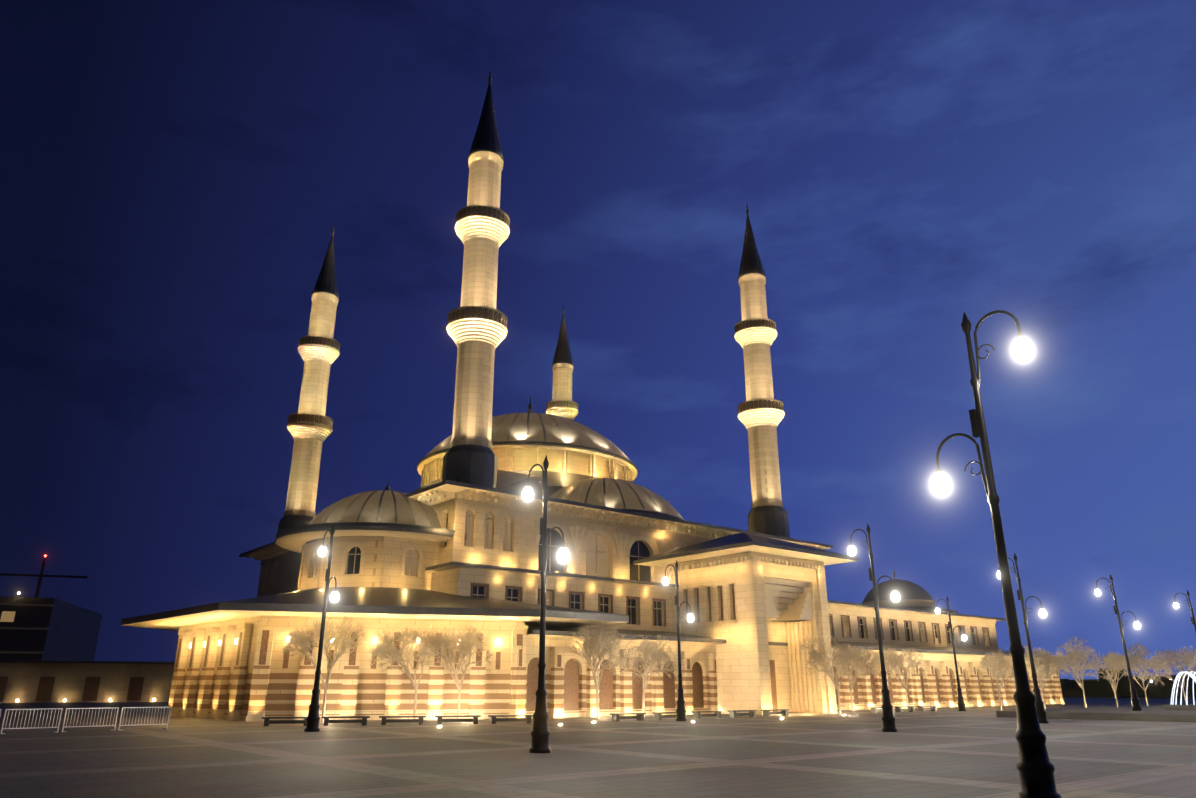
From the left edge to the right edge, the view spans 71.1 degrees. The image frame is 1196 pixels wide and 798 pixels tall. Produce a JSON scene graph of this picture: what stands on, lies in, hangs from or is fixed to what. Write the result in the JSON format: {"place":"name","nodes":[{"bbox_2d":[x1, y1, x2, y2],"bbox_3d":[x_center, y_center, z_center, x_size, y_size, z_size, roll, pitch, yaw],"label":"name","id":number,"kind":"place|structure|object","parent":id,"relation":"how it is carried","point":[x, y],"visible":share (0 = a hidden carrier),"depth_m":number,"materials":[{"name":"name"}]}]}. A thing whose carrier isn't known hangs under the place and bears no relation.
{"place":"outdoors","nodes":[
{"label":"outdoors","id":0,"kind":"place"},
{"bbox_2d":[0,697,1195,797],"bbox_3d":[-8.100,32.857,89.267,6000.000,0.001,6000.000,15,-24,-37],"label":"ground","id":1,"kind":"structure","parent":0,"point":[953,752],"depth_m":25.27,"materials":[{"name":"grey stone"}]},
{"bbox_2d":[0,708,62,733],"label":"barrier","id":2,"kind":"object","parent":1,"relation":"on","point":[31,727],"visible":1,"depth_m":38.83,"materials":[{"name":"white metal"}]},
{"bbox_2d":[0,555,174,702],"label":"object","id":3,"kind":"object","parent":1,"relation":"on","point":[47,649],"visible":0.65,"depth_m":117.89,"materials":[{"name":"concrete"}]},
{"bbox_2d":[62,707,118,731],"bbox_3d":[-24.502,15.486,40.461,0.600,1.070,2.300,-18,-26,42],"label":"barrier","id":4,"kind":"object","parent":1,"relation":"on","point":[102,708],"visible":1,"depth_m":40.48,"materials":[{"name":"white metal"}]},
{"bbox_2d":[118,706,170,730],"bbox_3d":[-22.777,16.053,42.106,0.600,1.070,2.300,-18,-26,42],"label":"barrier","id":5,"kind":"object","parent":1,"relation":"on","point":[145,716],"visible":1,"depth_m":42.13,"materials":[{"name":"white metal"}]},
{"bbox_2d":[261,717,306,725],"bbox_3d":[-17.069,17.683,45.921,2.600,0.470,0.500,5,-20,-14],"label":"bench","id":6,"kind":"object","parent":1,"relation":"on","point":[267,721],"visible":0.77,"depth_m":45.80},
{"bbox_2d":[304,524,338,731],"bbox_3d":[-13.711,11.214,41.769,0.720,10.000,2.630,15,-24,-37],"label":"lamp","id":7,"kind":"object","parent":1,"relation":"on","point":[313,718],"visible":1,"depth_m":41.21,"materials":[{"name":"black metal"}]},
{"bbox_2d":[280,616,367,721],"bbox_3d":[-17.222,16.659,52.169,5.661,6.480,4.037,15,-24,-37],"label":"tree","id":8,"kind":"object","parent":1,"relation":"on","point":[305,643],"visible":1,"depth_m":52.41,"materials":[{"name":"beige plant"}]},
{"bbox_2d":[321,716,369,725],"bbox_3d":[-14.075,17.945,46.680,2.600,0.470,0.500,5,-20,-14],"label":"bench","id":9,"kind":"object","parent":1,"relation":"on","point":[363,721],"visible":1,"depth_m":46.60,"materials":[{"name":"grey stone"}]},
{"bbox_2d":[379,716,425,724],"bbox_3d":[-11.080,18.206,47.439,2.600,0.470,0.500,5,-20,-14],"label":"bench","id":10,"kind":"object","parent":1,"relation":"on","point":[384,720],"visible":1,"depth_m":47.34,"materials":[{"name":"grey stone"}]},
{"bbox_2d":[367,624,443,718],"bbox_3d":[-12.198,17.157,52.702,4.909,5.882,5.456,5,-20,-14],"label":"tree","id":11,"kind":"object","parent":1,"relation":"on","point":[383,652],"visible":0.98,"depth_m":52.92,"materials":[{"name":"beige plant"}]},
{"bbox_2d":[421,626,492,718],"bbox_3d":[-9.273,17.847,54.663,4.797,5.854,4.964,1,-19,-3],"label":"tree","id":12,"kind":"object","parent":1,"relation":"on","point":[470,638],"visible":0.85,"depth_m":54.20,"materials":[{"name":"beige plant"}]},
{"bbox_2d":[435,715,480,724],"bbox_3d":[-8.086,18.467,48.197,2.600,0.470,0.500,5,-20,-14],"label":"bench","id":13,"kind":"object","parent":1,"relation":"on","point":[474,720],"visible":1,"depth_m":48.14,"materials":[{"name":"grey stone"}]},
{"bbox_2d":[488,715,532,723],"bbox_3d":[-5.091,18.729,48.956,2.600,0.470,0.500,5,-20,-14],"label":"bench","id":14,"kind":"object","parent":1,"relation":"on","point":[526,719],"visible":0.94,"depth_m":48.86,"materials":[{"name":"grey stone"}]},
{"bbox_2d":[522,455,568,752],"bbox_3d":[-1.881,6.752,28.811,0.720,10.000,2.630,15,-24,-37],"label":"lamp","id":15,"kind":"object","parent":1,"relation":"on","point":[540,733],"visible":1,"depth_m":28.25,"materials":[{"name":"black metal"}]},
{"bbox_2d":[121,397,1064,721],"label":"mosque","id":16,"kind":"structure","parent":1,"relation":"on","point":[435,551],"depth_m":64.42,"materials":[{"name":"stone"}]},
{"bbox_2d":[278,225,340,530],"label":"minaret","id":17,"kind":"object","parent":16,"relation":"on","point":[309,426],"visible":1,"depth_m":101.96,"materials":[{"name":"stone"}]},
{"bbox_2d":[442,69,509,487],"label":"minaret","id":18,"kind":"object","parent":16,"relation":"on","point":[477,331],"visible":1,"depth_m":72.82,"materials":[{"name":"stone"}]},
{"bbox_2d":[546,305,578,420],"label":"minaret","id":19,"kind":"object","parent":16,"relation":"on","point":[562,404],"visible":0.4,"depth_m":128.83,"materials":[{"name":"stone"}]},
{"bbox_2d":[734,206,789,537],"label":"minaret","id":20,"kind":"object","parent":16,"relation":"on","point":[761,413],"visible":1,"depth_m":96.38,"materials":[{"name":"stone"}]},
{"bbox_2d":[862,570,957,642],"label":"dome","id":21,"kind":"structure","parent":16,"relation":"on","point":[914,595],"depth_m":102.81,"materials":[{"name":"metal"}]},
{"bbox_2d":[569,621,636,718],"bbox_3d":[0.234,18.550,57.739,4.709,6.531,6.448,2,-19,-5],"label":"tree","id":22,"kind":"object","parent":1,"relation":"on","point":[602,648],"visible":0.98,"depth_m":57.27,"materials":[{"name":"beige plant"}]},
{"bbox_2d":[610,713,645,721],"bbox_3d":[1.895,19.997,52.641,2.600,0.470,0.500,15,-24,-37],"label":"bench","id":23,"kind":"object","parent":1,"relation":"on","point":[616,717],"visible":1,"depth_m":52.47,"materials":[{"name":"grey stone"}]},
{"bbox_2d":[613,628,687,716],"bbox_3d":[3.840,19.518,60.041,4.145,6.201,7.002,-9,-21,24],"label":"tree","id":24,"kind":"object","parent":1,"relation":"on","point":[656,655],"visible":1,"depth_m":59.39,"materials":[{"name":"beige plant"}]},
{"bbox_2d":[652,712,675,719],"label":"bench","id":25,"kind":"object","parent":1,"relation":"on","point":[658,716],"visible":0.56,"depth_m":54.25,"materials":[{"name":"grey stone"}]},
{"bbox_2d":[662,560,693,720],"bbox_3d":[5.224,15.458,54.093,0.720,10.000,2.630,15,-24,-37],"label":"lamp","id":26,"kind":"object","parent":1,"relation":"on","point":[680,713],"visible":1,"depth_m":53.60,"materials":[{"name":"black metal"}]},
{"bbox_2d":[691,711,722,718],"bbox_3d":[7.448,21.490,56.975,2.600,0.470,0.500,15,-24,-37],"label":"bench","id":27,"kind":"object","parent":1,"relation":"on","point":[699,715],"visible":1,"depth_m":56.72,"materials":[{"name":"grey stone"}]},
{"bbox_2d":[727,710,756,717],"bbox_3d":[10.225,22.236,59.141,2.600,0.470,0.500,15,-24,-37],"label":"bench","id":28,"kind":"object","parent":1,"relation":"on","point":[734,714],"visible":1,"depth_m":58.89,"materials":[{"name":"grey stone"}]},
{"bbox_2d":[633,532,858,714],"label":"portal","id":29,"kind":"object","parent":1,"relation":"on","point":[747,597],"visible":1,"depth_m":70.39,"materials":[{"name":"stone"}]},
{"bbox_2d":[761,709,788,716],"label":"bench","id":30,"kind":"object","parent":1,"relation":"on","point":[768,713],"visible":1,"depth_m":61.13,"materials":[{"name":"grey stone"}]},
{"bbox_2d":[799,635,867,714],"bbox_3d":[18.194,21.501,65.652,4.622,6.105,6.509,1,-19,-3],"label":"tree","id":31,"kind":"object","parent":1,"relation":"on","point":[817,658],"visible":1,"depth_m":64.88,"materials":[{"name":"beige plant"}]},
{"bbox_2d":[832,645,890,710],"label":"tree","id":32,"kind":"object","parent":1,"relation":"on","point":[870,670],"visible":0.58,"depth_m":75.10,"materials":[{"name":"beige plant"}]},
{"bbox_2d":[848,524,899,731],"bbox_3d":[13.893,11.117,41.488,0.720,10.000,2.630,15,-24,-37],"label":"lamp","id":33,"kind":"object","parent":1,"relation":"on","point":[888,718],"visible":1,"depth_m":41.00,"materials":[{"name":"black metal"}]},
{"bbox_2d":[869,707,881,712],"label":"bench","id":34,"kind":"object","parent":1,"relation":"on","point":[874,709],"visible":0.52,"depth_m":68.80,"materials":[{"name":"grey stone"}]},
{"bbox_2d":[870,645,926,707],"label":"tree","id":35,"kind":"object","parent":1,"relation":"on","point":[897,660],"visible":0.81,"depth_m":80.58,"materials":[{"name":"beige plant"}]},
{"bbox_2d":[893,706,915,711],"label":"bench","id":36,"kind":"object","parent":1,"relation":"on","point":[901,709],"visible":1,"depth_m":71.47,"materials":[{"name":"grey stone"}]},
{"bbox_2d":[917,705,937,711],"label":"bench","id":37,"kind":"object","parent":1,"relation":"on","point":[931,708],"visible":1,"depth_m":73.68,"materials":[{"name":"grey stone"}]},
{"bbox_2d":[935,597,966,710],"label":"lamp","id":38,"kind":"object","parent":1,"relation":"on","point":[961,703],"visible":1,"depth_m":75.39,"materials":[{"name":"black metal"}]},
{"bbox_2d":[930,310,1060,797],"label":"lamp","id":39,"kind":"object","parent":1,"relation":"on","point":[1035,767],"visible":1,"depth_m":16.76,"materials":[{"name":"black metal"}]},
{"bbox_2d":[979,648,1014,710],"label":"tree","id":40,"kind":"object","parent":1,"relation":"on","point":[1002,661],"visible":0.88,"depth_m":71.84,"materials":[{"name":"beige plant"}]},
{"bbox_2d":[997,553,1048,723],"bbox_3d":[26.142,14.367,50.924,0.720,10.000,2.630,15,-24,-37],"label":"lamp","id":41,"kind":"object","parent":1,"relation":"on","point":[1040,710],"visible":0.88,"depth_m":50.47,"materials":[{"name":"black metal"}]},
{"bbox_2d":[1024,645,1069,708],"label":"tree","id":42,"kind":"object","parent":1,"relation":"on","point":[1044,660],"visible":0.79,"depth_m":73.73,"materials":[{"name":"beige plant"}]},
{"bbox_2d":[1053,636,1099,707],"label":"tree","id":43,"kind":"object","parent":1,"relation":"on","point":[1075,659],"visible":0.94,"depth_m":78.26,"materials":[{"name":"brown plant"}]},
{"bbox_2d":[996,705,1195,721],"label":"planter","id":44,"kind":"object","parent":1,"relation":"on","point":[1151,713],"visible":0.75,"depth_m":55.62,"materials":[{"name":"stone"}]},
{"bbox_2d":[1164,671,1195,710],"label":"fountain","id":45,"kind":"object","parent":44,"relation":"on","point":[1183,707],"visible":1,"depth_m":61.90,"materials":[{"name":"liquid"}]},
{"bbox_2d":[1087,651,1137,706],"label":"tree","id":46,"kind":"object","parent":1,"relation":"on","point":[1111,660],"visible":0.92,"depth_m":80.83,"materials":[{"name":"beige plant"}]},
{"bbox_2d":[1095,574,1141,710],"bbox_3d":[38.227,17.783,60.845,0.720,10.000,2.630,15,-24,-37],"label":"lamp","id":47,"kind":"object","parent":1,"relation":"on","point":[1135,701],"visible":0.98,"depth_m":60.54,"materials":[{"name":"black metal"}]},
{"bbox_2d":[1060,669,1195,698],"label":"hedge","id":48,"kind":"object","parent":1,"relation":"on","point":[1102,687],"visible":0.38,"depth_m":170.14,"materials":[{"name":"black plant"}]},
{"bbox_2d":[1108,643,1174,705],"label":"tree","id":49,"kind":"object","parent":1,"relation":"on","point":[1159,666],"visible":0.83,"depth_m":83.92,"materials":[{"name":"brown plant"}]},
{"bbox_2d":[1142,646,1195,702],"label":"tree","id":50,"kind":"object","parent":1,"relation":"on","point":[1188,660],"visible":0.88,"depth_m":88.14,"materials":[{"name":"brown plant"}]},
{"bbox_2d":[1173,590,1195,631],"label":"lamp","id":51,"kind":"object","parent":1,"relation":"on","point":[1175,605],"visible":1,"depth_m":72.06,"materials":[{"name":"black metal"}]},
{"bbox_2d":[0,0,1195,679],"label":"sky","id":52,"kind":"structure","parent":0,"point":[177,176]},
{"bbox_2d":[1070,674,1185,687],"bbox_3d":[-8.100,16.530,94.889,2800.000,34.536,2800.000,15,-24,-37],"label":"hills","id":53,"kind":"structure","parent":0,"point":[1074,684],"depth_m":1182.10,"materials":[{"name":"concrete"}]}
]}

